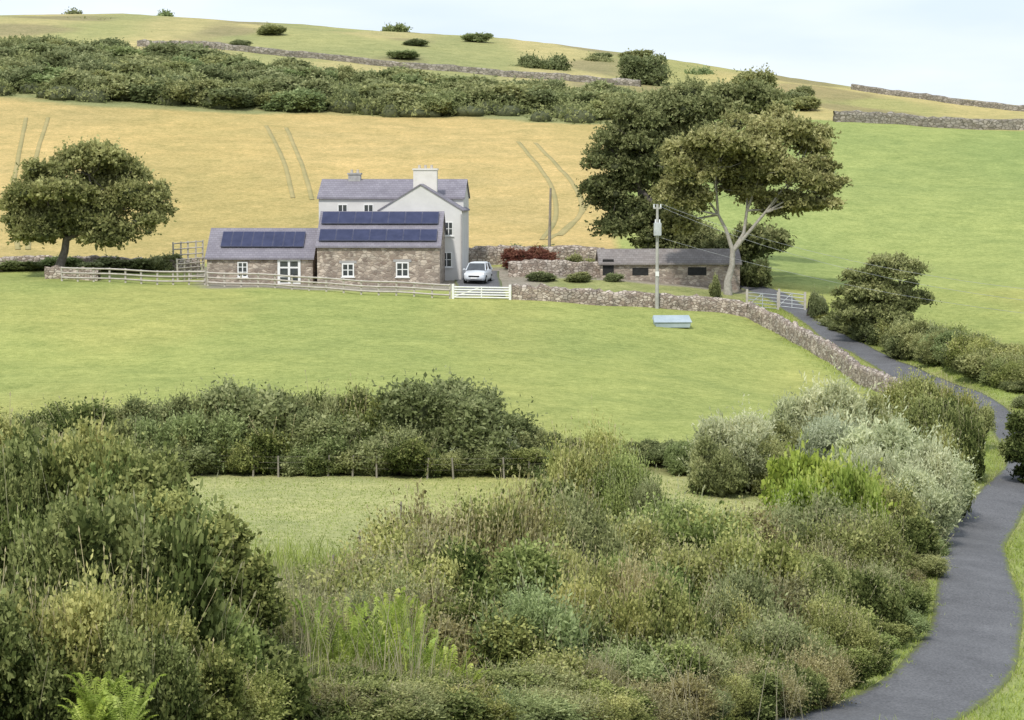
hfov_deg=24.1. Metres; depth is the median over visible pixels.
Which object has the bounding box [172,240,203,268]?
timber fence
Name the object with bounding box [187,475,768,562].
pasture grass
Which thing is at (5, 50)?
gorse bush
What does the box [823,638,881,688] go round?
hawthorn bush
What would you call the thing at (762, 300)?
field gate
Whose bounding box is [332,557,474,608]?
gorse bush
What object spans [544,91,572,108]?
gorse bush
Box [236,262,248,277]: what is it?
window
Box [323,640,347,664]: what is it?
fern
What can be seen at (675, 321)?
water trough
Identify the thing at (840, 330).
gorse bush
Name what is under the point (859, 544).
scrub bush
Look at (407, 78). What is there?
gorse bush
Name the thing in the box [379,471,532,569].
bramble bush
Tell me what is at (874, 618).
hawthorn bush
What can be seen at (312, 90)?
gorse bush
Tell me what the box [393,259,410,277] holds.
window
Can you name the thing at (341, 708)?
hawthorn bush
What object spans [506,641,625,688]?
scrub bush
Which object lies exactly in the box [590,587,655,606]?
hawthorn bush
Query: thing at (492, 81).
gorse bush
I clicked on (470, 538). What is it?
bramble bush
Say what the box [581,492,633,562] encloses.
scrub bush
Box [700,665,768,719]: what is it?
scrub bush
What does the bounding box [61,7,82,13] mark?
tree
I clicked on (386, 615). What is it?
fern
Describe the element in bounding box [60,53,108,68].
gorse bush
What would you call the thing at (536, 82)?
gorse bush
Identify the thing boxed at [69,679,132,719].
fern
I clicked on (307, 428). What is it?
gorse bush
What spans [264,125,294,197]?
field track
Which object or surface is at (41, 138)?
field track
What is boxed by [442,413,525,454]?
willow bush
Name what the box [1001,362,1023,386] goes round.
scrub bush
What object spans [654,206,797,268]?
tree
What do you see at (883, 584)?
hawthorn bush
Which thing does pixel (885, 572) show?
gorse bush
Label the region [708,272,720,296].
hawthorn bush
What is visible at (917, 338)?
gorse bush
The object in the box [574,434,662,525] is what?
scrub bush
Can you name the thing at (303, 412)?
gorse bush
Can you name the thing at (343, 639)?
fern
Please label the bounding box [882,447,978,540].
willow bush
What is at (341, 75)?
gorse bush
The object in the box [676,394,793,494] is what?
willow bush
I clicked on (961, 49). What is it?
sky
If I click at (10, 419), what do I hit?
hawthorn bush
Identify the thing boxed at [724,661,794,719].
hawthorn bush
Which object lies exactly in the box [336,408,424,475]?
gorse bush
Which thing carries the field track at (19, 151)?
on the ground at (948, 203)
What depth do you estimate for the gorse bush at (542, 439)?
108.42 m
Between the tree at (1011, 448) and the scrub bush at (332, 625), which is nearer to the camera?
the scrub bush at (332, 625)
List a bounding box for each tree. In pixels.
[0,134,179,266]
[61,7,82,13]
[156,8,175,16]
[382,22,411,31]
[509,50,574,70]
[574,72,799,248]
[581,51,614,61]
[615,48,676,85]
[646,97,852,294]
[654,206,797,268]
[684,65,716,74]
[731,63,778,88]
[824,248,941,342]
[994,405,1023,483]
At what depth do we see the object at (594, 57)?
436.32 m
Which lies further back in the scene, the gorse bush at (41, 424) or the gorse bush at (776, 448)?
the gorse bush at (41, 424)
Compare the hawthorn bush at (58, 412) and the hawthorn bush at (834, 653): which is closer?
the hawthorn bush at (834, 653)
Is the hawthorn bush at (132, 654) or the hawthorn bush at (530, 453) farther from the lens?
the hawthorn bush at (530, 453)
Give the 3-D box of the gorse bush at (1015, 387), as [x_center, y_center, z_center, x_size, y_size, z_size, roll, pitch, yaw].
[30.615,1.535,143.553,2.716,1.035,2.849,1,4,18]
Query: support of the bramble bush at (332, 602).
on the ground at (948, 203)
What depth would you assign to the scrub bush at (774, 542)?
72.80 m
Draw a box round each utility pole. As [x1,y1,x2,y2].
[548,188,551,246]
[653,204,661,308]
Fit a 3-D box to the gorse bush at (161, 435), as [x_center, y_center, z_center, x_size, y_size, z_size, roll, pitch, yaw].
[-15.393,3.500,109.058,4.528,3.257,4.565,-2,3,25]
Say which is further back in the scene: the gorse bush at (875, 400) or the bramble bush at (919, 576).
the gorse bush at (875, 400)
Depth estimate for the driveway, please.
187.27 m
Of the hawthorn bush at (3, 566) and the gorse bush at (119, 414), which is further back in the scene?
the gorse bush at (119, 414)
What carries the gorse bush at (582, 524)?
on the ground at (948, 203)
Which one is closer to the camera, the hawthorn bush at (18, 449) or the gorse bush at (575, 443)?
the hawthorn bush at (18, 449)
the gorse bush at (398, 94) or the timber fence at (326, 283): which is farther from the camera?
the gorse bush at (398, 94)
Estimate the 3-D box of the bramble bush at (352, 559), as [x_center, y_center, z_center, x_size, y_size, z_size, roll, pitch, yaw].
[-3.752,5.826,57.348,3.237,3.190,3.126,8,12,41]
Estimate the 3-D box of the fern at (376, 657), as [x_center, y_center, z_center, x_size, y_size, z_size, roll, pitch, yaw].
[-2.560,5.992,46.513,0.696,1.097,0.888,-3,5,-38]
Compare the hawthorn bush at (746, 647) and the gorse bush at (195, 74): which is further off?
the gorse bush at (195, 74)
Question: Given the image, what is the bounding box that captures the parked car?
[463,261,491,282]
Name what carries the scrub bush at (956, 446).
on the ground at (948, 203)
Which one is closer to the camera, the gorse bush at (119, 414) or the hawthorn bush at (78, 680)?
the hawthorn bush at (78, 680)
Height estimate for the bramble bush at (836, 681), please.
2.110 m
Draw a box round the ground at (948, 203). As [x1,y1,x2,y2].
[0,13,1023,719]
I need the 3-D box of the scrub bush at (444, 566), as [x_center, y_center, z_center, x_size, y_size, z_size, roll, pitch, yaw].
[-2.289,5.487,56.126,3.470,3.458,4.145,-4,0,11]
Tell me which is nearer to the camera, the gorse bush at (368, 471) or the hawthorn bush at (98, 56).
the gorse bush at (368, 471)
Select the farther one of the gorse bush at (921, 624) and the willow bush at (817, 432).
the willow bush at (817, 432)
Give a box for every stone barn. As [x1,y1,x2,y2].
[205,228,317,284]
[315,211,445,286]
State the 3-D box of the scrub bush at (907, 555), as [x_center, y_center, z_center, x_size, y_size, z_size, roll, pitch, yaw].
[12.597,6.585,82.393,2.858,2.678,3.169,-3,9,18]
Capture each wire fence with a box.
[201,455,550,478]
[332,501,401,570]
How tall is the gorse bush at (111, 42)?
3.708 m
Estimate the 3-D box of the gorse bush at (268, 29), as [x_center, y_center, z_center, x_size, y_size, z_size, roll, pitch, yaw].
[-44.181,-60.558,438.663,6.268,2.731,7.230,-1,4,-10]
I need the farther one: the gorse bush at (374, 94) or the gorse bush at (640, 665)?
the gorse bush at (374, 94)
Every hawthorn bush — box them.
[0,259,43,270]
[0,407,29,435]
[0,416,98,517]
[0,446,48,526]
[0,447,102,609]
[0,449,68,568]
[0,473,172,609]
[0,489,67,571]
[0,547,44,622]
[0,565,77,719]
[0,582,65,618]
[5,41,69,54]
[18,62,67,84]
[26,390,123,436]
[32,419,142,518]
[33,254,83,270]
[34,489,154,528]
[38,68,82,88]
[40,35,75,47]
[40,550,155,719]
[59,470,256,654]
[70,436,135,506]
[71,254,129,271]
[73,591,202,719]
[75,424,201,501]
[90,65,117,76]
[91,52,111,63]
[92,41,127,49]
[97,71,146,100]
[103,256,172,270]
[103,459,292,642]
[105,43,158,57]
[105,58,161,73]
[124,449,209,514]
[131,75,176,91]
[133,621,218,719]
[146,588,249,719]
[147,485,251,593]
[158,59,194,70]
[175,47,206,58]
[195,581,275,675]
[196,53,254,65]
[198,402,297,472]
[213,536,265,633]
[214,80,241,89]
[215,53,245,66]
[221,444,262,475]
[228,56,273,68]
[229,661,249,719]
[235,597,324,719]
[253,89,284,107]
[258,452,288,474]
[266,370,348,413]
[271,638,313,665]
[272,63,284,68]
[274,65,329,78]
[289,678,341,719]
[301,662,336,685]
[303,440,359,474]
[306,674,411,719]
[311,652,349,676]
[312,657,377,681]
[331,663,421,683]
[335,373,387,432]
[335,551,444,588]
[349,413,375,471]
[350,68,375,83]
[350,75,381,88]
[353,79,402,102]
[359,662,460,683]
[371,63,406,78]
[374,82,429,93]
[375,665,454,689]
[379,424,402,437]
[380,431,444,475]
[384,66,441,83]
[384,508,568,610]
[385,71,428,80]
[403,672,515,719]
[409,579,556,672]
[430,73,456,80]
[430,77,465,88]
[440,477,548,568]
[457,663,558,690]
[470,441,550,476]
[490,541,590,598]
[496,80,551,90]
[518,458,594,508]
[562,671,661,719]
[566,78,635,95]
[570,89,598,103]
[573,599,626,656]
[581,98,613,119]
[585,256,594,261]
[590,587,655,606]
[591,537,644,584]
[593,621,717,686]
[623,542,716,609]
[627,557,715,652]
[695,604,736,640]
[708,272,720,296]
[713,624,792,664]
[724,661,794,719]
[732,643,824,716]
[740,254,774,287]
[774,655,834,711]
[789,93,821,109]
[802,534,913,626]
[808,627,850,683]
[817,560,859,599]
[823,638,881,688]
[839,644,896,674]
[840,555,898,594]
[852,604,885,633]
[875,610,889,635]
[877,630,900,658]
[879,575,927,614]
[880,618,919,646]
[884,478,932,517]
[886,504,953,556]
[904,374,980,437]
[917,394,985,481]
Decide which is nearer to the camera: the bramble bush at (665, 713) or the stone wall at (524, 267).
the bramble bush at (665, 713)
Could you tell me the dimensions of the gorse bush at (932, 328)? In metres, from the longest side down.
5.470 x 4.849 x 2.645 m
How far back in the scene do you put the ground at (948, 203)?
193.54 m
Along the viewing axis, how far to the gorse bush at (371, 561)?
56.83 m
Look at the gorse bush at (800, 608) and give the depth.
66.12 m
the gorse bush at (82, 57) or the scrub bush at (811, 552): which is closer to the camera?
the scrub bush at (811, 552)
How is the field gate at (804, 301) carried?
on the ground at (948, 203)
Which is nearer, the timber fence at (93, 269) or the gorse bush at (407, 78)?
the timber fence at (93, 269)
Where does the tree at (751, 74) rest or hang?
on the ground at (948, 203)
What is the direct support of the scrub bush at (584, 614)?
on the ground at (948, 203)
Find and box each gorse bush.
[0,40,16,48]
[0,46,18,56]
[0,53,30,67]
[0,59,63,90]
[2,406,51,434]
[7,404,56,438]
[23,37,79,47]
[28,47,78,67]
[34,422,87,446]
[36,33,79,46]
[57,43,81,53]
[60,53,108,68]
[67,66,110,90]
[68,49,111,57]
[69,59,115,72]
[73,409,151,444]
[74,40,95,53]
[81,69,123,73]
[87,37,134,49]
[91,47,113,58]
[101,389,160,425]
[104,70,133,95]
[108,400,121,422]
[113,60,165,75]
[113,385,178,427]
[117,50,175,62]
[120,56,159,62]
[123,404,186,456]
[124,75,200,102]
[135,58,170,72]
[138,422,168,449]
[139,444,166,456]
[140,381,195,425]
[142,40,187,56]
[145,52,174,59]
[149,251,182,270]
[151,73,208,98]
[159,399,249,461]
[161,75,219,105]
[165,380,214,423]
[165,441,220,476]
[170,426,201,452]
[172,51,203,65]
[175,66,209,80]
[177,41,230,55]
[180,46,216,55]
[186,368,310,449]
[190,62,238,82]
[196,451,221,474]
[197,379,270,425]
[201,85,260,107]
[203,53,252,62]
[210,409,254,474]
[221,60,257,72]
[228,39,252,44]
[230,69,259,80]
[237,69,302,93]
[238,77,272,92]
[244,411,279,474]
[245,87,259,106]
[248,68,305,79]
[249,382,304,412]
[251,65,298,75]
[252,66,265,70]
[253,394,334,474]
[256,23,286,34]
[260,88,330,112]
[262,567,349,650]
[267,443,313,477]
[269,56,316,67]
[269,405,375,476]
[271,59,300,66]
[280,64,332,81]
[281,85,325,95]
[285,73,337,96]
[291,602,341,659]
[295,378,348,418]
[295,409,355,475]
[312,66,339,81]
[323,578,412,633]
[324,374,372,411]
[327,535,414,578]
[329,439,385,475]
[330,671,459,719]
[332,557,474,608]
[334,64,358,75]
[336,70,352,83]
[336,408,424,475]
[338,88,359,105]
[351,437,398,475]
[357,73,377,81]
[361,79,394,86]
[364,85,394,102]
[364,365,554,464]
[366,680,454,719]
[372,81,427,92]
[372,84,430,108]
[382,392,449,453]
[386,49,421,58]
[390,72,435,87]
[402,38,429,45]
[412,88,472,115]
[417,443,443,477]
[433,447,478,477]
[434,74,468,84]
[450,438,512,476]
[453,79,504,105]
[460,32,493,42]
[460,561,607,669]
[461,75,507,88]
[466,654,591,697]
[471,82,547,108]
[481,681,540,710]
[490,678,605,719]
[493,85,561,113]
[502,459,547,476]
[505,75,523,82]
[510,684,564,707]
[512,421,555,451]
[514,76,570,91]
[516,78,548,88]
[524,681,610,719]
[525,271,558,281]
[525,443,576,477]
[531,424,570,451]
[535,466,650,572]
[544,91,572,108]
[561,271,595,281]
[561,431,629,454]
[565,250,583,261]
[573,86,627,103]
[577,629,682,700]
[580,83,609,91]
[593,52,612,57]
[593,435,657,463]
[602,273,624,281]
[611,85,634,94]
[617,48,655,58]
[617,89,636,95]
[623,467,672,522]
[625,505,690,565]
[632,436,676,463]
[647,622,752,683]
[659,435,694,475]
[681,423,752,497]
[692,550,794,627]
[703,689,730,719]
[708,684,736,719]
[717,605,847,675]
[743,426,814,496]
[748,602,839,653]
[756,474,891,549]
[764,409,808,450]
[771,522,803,553]
[785,84,815,95]
[786,91,809,99]
[791,588,809,624]
[806,284,828,317]
[817,311,840,326]
[827,324,852,333]
[847,325,864,341]
[854,309,894,345]
[854,552,910,585]
[865,377,921,437]
[876,314,911,346]
[881,320,943,358]
[886,312,948,360]
[905,604,936,637]
[907,323,947,349]
[908,326,959,365]
[909,323,969,358]
[909,547,957,577]
[917,325,966,365]
[935,325,1002,367]
[938,535,955,555]
[946,338,1020,381]
[960,382,1001,441]
[977,350,1023,385]
[983,349,1023,378]
[993,380,1012,388]
[1004,380,1023,392]
[1004,393,1023,407]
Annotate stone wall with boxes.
[0,255,200,272]
[44,265,100,280]
[137,39,640,86]
[469,244,604,264]
[507,259,599,276]
[511,283,747,316]
[746,301,902,393]
[833,110,1023,129]
[851,84,1023,111]
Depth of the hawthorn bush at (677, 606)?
55.36 m
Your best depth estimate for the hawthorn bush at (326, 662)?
45.06 m
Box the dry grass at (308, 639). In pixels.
[250,538,822,719]
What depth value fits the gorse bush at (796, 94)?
363.40 m
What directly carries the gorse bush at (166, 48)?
on the ground at (948, 203)
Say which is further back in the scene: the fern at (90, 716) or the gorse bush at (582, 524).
the gorse bush at (582, 524)
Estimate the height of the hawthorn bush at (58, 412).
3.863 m
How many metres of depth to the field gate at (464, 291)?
176.87 m
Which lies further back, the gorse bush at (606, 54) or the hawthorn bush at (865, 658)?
the gorse bush at (606, 54)
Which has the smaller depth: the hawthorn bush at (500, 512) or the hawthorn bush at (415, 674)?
the hawthorn bush at (415, 674)
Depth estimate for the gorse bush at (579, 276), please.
190.57 m
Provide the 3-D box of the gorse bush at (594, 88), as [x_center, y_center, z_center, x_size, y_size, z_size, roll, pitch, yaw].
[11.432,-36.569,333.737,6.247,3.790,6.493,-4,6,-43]
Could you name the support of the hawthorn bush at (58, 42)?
on the ground at (948, 203)
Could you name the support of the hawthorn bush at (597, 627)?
on the ground at (948, 203)
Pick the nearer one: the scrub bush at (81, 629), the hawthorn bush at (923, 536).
the scrub bush at (81, 629)
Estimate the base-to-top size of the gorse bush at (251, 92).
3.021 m
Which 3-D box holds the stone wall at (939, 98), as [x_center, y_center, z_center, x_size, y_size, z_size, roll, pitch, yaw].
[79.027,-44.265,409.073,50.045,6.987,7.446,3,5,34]
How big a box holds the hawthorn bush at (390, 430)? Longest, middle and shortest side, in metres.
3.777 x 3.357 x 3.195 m
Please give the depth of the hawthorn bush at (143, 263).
194.81 m
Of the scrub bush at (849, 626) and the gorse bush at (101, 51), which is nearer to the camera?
the scrub bush at (849, 626)
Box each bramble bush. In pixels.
[286,675,336,719]
[289,671,408,719]
[304,671,353,713]
[313,586,351,628]
[324,653,388,678]
[326,537,404,576]
[352,495,491,557]
[369,564,459,631]
[374,510,490,570]
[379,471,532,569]
[383,603,512,672]
[403,663,466,678]
[445,675,507,692]
[454,464,586,571]
[510,677,630,719]
[556,646,641,687]
[595,540,682,607]
[613,678,706,719]
[622,664,736,719]
[672,632,725,690]
[693,539,730,588]
[697,564,811,630]
[726,647,825,719]
[727,495,810,555]
[768,565,865,617]
[777,631,867,708]
[795,523,865,571]
[821,508,915,580]
[903,567,937,590]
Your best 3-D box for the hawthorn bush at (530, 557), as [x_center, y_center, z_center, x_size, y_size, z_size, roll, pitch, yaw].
[-0.845,5.538,56.236,4.794,4.291,4.503,-2,5,27]
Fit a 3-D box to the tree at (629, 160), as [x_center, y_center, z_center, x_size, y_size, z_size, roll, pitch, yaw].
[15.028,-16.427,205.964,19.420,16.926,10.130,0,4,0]
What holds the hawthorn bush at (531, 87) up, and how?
on the ground at (948, 203)
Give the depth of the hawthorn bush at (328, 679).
43.97 m
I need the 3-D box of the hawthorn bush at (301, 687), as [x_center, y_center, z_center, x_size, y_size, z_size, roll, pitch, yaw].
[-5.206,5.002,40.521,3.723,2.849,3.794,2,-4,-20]
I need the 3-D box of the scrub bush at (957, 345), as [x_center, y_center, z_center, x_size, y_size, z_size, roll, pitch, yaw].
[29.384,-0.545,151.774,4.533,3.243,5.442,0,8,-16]
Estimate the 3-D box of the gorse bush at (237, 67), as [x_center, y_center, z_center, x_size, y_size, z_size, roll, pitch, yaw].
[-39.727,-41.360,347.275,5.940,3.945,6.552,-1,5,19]
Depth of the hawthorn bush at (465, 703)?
41.93 m
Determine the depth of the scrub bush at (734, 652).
55.98 m
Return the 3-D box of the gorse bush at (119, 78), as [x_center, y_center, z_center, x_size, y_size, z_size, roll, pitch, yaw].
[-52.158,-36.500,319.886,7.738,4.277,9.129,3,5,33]
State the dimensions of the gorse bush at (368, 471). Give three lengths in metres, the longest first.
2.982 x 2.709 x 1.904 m
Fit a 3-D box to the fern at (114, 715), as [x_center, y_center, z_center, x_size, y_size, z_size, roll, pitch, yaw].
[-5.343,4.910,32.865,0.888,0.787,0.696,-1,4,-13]
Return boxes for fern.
[58,695,116,719]
[61,677,123,718]
[64,670,130,719]
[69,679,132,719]
[85,694,138,719]
[86,697,134,719]
[91,685,154,719]
[105,710,156,719]
[107,674,166,719]
[288,595,334,662]
[300,615,342,660]
[311,632,350,663]
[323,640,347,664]
[324,596,366,651]
[331,656,366,666]
[335,615,367,665]
[341,606,380,665]
[342,632,382,661]
[351,597,397,663]
[351,640,380,667]
[356,621,395,659]
[358,641,399,671]
[366,628,407,661]
[369,605,407,643]
[370,588,416,633]
[376,586,417,649]
[379,621,418,671]
[382,643,407,666]
[387,596,425,653]
[388,612,425,663]
[390,595,431,669]
[396,631,437,669]
[402,643,442,671]
[412,628,451,666]
[415,647,456,670]
[418,643,456,672]
[431,644,475,679]
[456,663,489,679]
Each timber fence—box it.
[61,267,205,284]
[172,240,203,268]
[176,257,204,279]
[206,271,450,298]
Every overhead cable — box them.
[655,204,1019,299]
[660,237,1019,312]
[662,204,1022,288]
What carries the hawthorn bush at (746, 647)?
on the ground at (948, 203)
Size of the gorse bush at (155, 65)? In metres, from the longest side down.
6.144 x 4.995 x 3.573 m
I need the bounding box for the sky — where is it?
[0,0,1023,104]
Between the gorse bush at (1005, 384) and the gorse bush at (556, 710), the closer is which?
the gorse bush at (556, 710)
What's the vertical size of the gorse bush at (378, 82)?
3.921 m
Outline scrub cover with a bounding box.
[0,33,651,123]
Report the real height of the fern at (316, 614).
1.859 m
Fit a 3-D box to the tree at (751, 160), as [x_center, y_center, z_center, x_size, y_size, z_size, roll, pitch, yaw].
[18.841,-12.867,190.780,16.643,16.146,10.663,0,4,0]
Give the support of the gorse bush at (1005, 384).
on the ground at (948, 203)
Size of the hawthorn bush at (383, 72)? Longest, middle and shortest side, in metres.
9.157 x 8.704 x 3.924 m
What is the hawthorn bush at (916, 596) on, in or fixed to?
on the ground at (948, 203)
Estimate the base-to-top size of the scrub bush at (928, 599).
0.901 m
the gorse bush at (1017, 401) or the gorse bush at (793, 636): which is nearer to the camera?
the gorse bush at (793, 636)
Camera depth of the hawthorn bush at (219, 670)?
35.92 m
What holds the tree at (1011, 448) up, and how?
on the ground at (948, 203)
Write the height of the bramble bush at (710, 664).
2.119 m
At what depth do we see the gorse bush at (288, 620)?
48.21 m
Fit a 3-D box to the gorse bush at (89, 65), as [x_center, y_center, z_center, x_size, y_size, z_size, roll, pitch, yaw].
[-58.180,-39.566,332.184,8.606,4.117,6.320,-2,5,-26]
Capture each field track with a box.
[11,117,27,248]
[25,117,49,248]
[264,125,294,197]
[284,127,313,199]
[516,141,558,239]
[534,143,583,239]
[559,198,591,234]
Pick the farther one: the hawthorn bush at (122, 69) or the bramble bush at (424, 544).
the hawthorn bush at (122, 69)
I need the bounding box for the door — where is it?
[277,260,300,283]
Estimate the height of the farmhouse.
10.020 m
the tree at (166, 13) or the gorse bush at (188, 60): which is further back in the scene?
the tree at (166, 13)
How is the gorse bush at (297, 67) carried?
on the ground at (948, 203)
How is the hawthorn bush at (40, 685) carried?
on the ground at (948, 203)
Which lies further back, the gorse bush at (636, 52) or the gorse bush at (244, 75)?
the gorse bush at (636, 52)
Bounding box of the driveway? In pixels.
[454,271,505,296]
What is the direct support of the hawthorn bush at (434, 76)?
on the ground at (948, 203)
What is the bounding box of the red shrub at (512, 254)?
[498,242,560,268]
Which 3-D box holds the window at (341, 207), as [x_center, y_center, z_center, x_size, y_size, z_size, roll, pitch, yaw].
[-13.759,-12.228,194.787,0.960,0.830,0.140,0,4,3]
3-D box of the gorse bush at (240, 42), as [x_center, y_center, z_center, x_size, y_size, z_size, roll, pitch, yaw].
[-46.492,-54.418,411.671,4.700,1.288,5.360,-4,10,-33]
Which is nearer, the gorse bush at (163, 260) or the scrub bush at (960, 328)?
the scrub bush at (960, 328)
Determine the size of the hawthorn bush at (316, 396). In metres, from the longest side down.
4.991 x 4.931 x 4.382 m
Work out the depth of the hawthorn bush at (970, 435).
114.09 m
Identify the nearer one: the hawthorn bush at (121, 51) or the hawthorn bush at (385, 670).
the hawthorn bush at (385, 670)
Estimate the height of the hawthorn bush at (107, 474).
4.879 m
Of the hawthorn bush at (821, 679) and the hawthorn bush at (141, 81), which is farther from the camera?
the hawthorn bush at (141, 81)
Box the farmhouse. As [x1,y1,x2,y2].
[317,165,469,280]
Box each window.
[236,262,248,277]
[338,204,347,210]
[339,261,356,277]
[364,204,372,210]
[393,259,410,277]
[445,222,453,236]
[445,252,452,267]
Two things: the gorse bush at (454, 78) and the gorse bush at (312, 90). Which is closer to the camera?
the gorse bush at (312, 90)
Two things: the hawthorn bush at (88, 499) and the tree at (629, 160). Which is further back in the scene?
the tree at (629, 160)
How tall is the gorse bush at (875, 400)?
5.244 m
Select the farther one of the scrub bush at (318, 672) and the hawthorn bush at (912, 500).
the hawthorn bush at (912, 500)
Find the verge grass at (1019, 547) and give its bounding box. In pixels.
[719,298,1023,719]
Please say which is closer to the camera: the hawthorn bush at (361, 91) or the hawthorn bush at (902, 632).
the hawthorn bush at (902, 632)
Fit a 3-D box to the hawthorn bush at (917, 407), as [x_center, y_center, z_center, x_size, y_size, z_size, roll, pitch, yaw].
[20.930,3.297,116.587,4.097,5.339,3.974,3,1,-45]
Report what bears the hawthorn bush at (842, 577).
on the ground at (948, 203)
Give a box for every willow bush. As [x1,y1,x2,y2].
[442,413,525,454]
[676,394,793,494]
[765,375,826,433]
[788,355,911,434]
[791,400,862,466]
[823,394,985,522]
[840,428,900,482]
[878,415,969,533]
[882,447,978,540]
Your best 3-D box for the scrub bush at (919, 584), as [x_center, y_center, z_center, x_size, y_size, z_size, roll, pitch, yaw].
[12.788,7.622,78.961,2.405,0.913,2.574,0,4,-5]
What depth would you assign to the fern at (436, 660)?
46.32 m
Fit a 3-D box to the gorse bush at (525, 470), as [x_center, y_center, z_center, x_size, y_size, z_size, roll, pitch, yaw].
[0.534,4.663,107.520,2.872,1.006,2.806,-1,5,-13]
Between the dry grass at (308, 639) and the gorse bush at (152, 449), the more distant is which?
the gorse bush at (152, 449)
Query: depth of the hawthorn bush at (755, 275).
195.13 m
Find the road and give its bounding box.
[740,285,1023,719]
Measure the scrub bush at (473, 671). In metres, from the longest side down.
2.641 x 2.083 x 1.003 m
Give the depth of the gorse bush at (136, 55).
348.15 m
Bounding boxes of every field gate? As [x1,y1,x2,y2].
[452,284,510,299]
[746,289,778,309]
[778,289,805,309]
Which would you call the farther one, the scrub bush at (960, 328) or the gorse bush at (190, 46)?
the gorse bush at (190, 46)
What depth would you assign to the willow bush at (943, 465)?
97.81 m
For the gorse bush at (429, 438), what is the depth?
108.32 m
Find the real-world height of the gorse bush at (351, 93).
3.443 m
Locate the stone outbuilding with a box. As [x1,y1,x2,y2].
[595,249,741,289]
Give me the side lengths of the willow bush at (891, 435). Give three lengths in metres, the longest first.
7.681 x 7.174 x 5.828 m
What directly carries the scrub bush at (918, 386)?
on the ground at (948, 203)
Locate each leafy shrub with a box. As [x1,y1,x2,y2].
[756,428,900,534]
[763,461,824,516]
[810,447,888,525]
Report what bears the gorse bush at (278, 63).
on the ground at (948, 203)
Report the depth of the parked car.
187.89 m
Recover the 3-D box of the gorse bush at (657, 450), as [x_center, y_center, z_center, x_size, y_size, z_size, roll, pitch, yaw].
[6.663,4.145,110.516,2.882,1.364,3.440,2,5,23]
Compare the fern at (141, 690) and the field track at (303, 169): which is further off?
the field track at (303, 169)
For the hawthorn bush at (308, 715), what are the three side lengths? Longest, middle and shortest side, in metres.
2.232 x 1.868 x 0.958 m
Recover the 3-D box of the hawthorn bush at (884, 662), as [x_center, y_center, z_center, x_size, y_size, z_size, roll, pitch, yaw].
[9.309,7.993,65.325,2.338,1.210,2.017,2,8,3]
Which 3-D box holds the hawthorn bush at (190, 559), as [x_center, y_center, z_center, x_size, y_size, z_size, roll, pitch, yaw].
[-6.032,4.199,38.809,3.678,4.994,3.308,2,5,21]
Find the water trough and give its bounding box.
[652,315,691,327]
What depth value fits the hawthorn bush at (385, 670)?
44.26 m
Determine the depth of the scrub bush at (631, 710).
44.53 m
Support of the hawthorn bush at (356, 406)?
on the ground at (948, 203)
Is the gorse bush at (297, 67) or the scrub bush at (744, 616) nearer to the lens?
the scrub bush at (744, 616)
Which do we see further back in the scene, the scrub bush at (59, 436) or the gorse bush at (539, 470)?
the gorse bush at (539, 470)
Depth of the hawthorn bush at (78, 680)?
34.47 m
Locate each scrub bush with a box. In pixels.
[0,392,32,453]
[0,395,136,459]
[1,525,194,719]
[5,411,72,443]
[42,419,75,446]
[120,419,155,458]
[201,645,311,719]
[234,674,281,719]
[274,557,346,594]
[285,591,348,637]
[287,541,472,604]
[295,505,492,573]
[302,658,329,676]
[323,563,434,631]
[323,591,373,633]
[331,486,495,564]
[366,523,491,603]
[399,659,491,682]
[436,673,466,682]
[436,678,528,719]
[478,454,600,557]
[484,537,567,583]
[484,586,621,660]
[501,515,630,605]
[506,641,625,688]
[528,436,605,516]
[537,396,639,477]
[544,541,666,646]
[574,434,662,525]
[579,683,655,719]
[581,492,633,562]
[605,506,683,568]
[607,475,762,557]
[632,532,727,598]
[673,495,772,548]
[683,516,824,592]
[687,581,771,635]
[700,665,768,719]
[713,639,745,668]
[735,522,808,563]
[792,576,853,608]
[794,499,918,583]
[795,533,852,573]
[796,580,892,660]
[811,626,837,648]
[814,314,827,318]
[860,314,896,345]
[869,467,929,521]
[871,518,916,573]
[877,370,923,413]
[889,363,947,419]
[904,577,935,596]
[916,588,939,611]
[917,414,977,517]
[936,320,973,334]
[937,370,980,416]
[939,326,1005,367]
[958,342,1023,378]
[979,354,1023,387]
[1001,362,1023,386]
[1004,341,1023,348]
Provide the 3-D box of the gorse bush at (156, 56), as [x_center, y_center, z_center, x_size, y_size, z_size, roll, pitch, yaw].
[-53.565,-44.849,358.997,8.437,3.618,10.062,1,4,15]
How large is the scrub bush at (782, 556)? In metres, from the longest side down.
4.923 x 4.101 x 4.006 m
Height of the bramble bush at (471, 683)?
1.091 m
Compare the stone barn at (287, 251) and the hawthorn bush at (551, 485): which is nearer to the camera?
the hawthorn bush at (551, 485)
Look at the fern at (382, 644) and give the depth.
46.90 m
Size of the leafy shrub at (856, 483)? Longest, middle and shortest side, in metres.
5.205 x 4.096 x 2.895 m
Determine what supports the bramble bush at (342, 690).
on the ground at (948, 203)
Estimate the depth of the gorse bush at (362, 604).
50.50 m
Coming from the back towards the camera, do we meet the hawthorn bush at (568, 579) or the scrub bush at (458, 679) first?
the hawthorn bush at (568, 579)
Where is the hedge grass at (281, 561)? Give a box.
[251,528,1019,719]
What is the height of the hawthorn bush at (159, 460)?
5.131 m
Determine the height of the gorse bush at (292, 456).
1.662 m
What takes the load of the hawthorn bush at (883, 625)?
on the ground at (948, 203)
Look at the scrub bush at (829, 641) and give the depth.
63.96 m
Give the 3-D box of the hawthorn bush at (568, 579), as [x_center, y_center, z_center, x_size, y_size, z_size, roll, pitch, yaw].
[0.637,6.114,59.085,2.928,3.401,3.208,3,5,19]

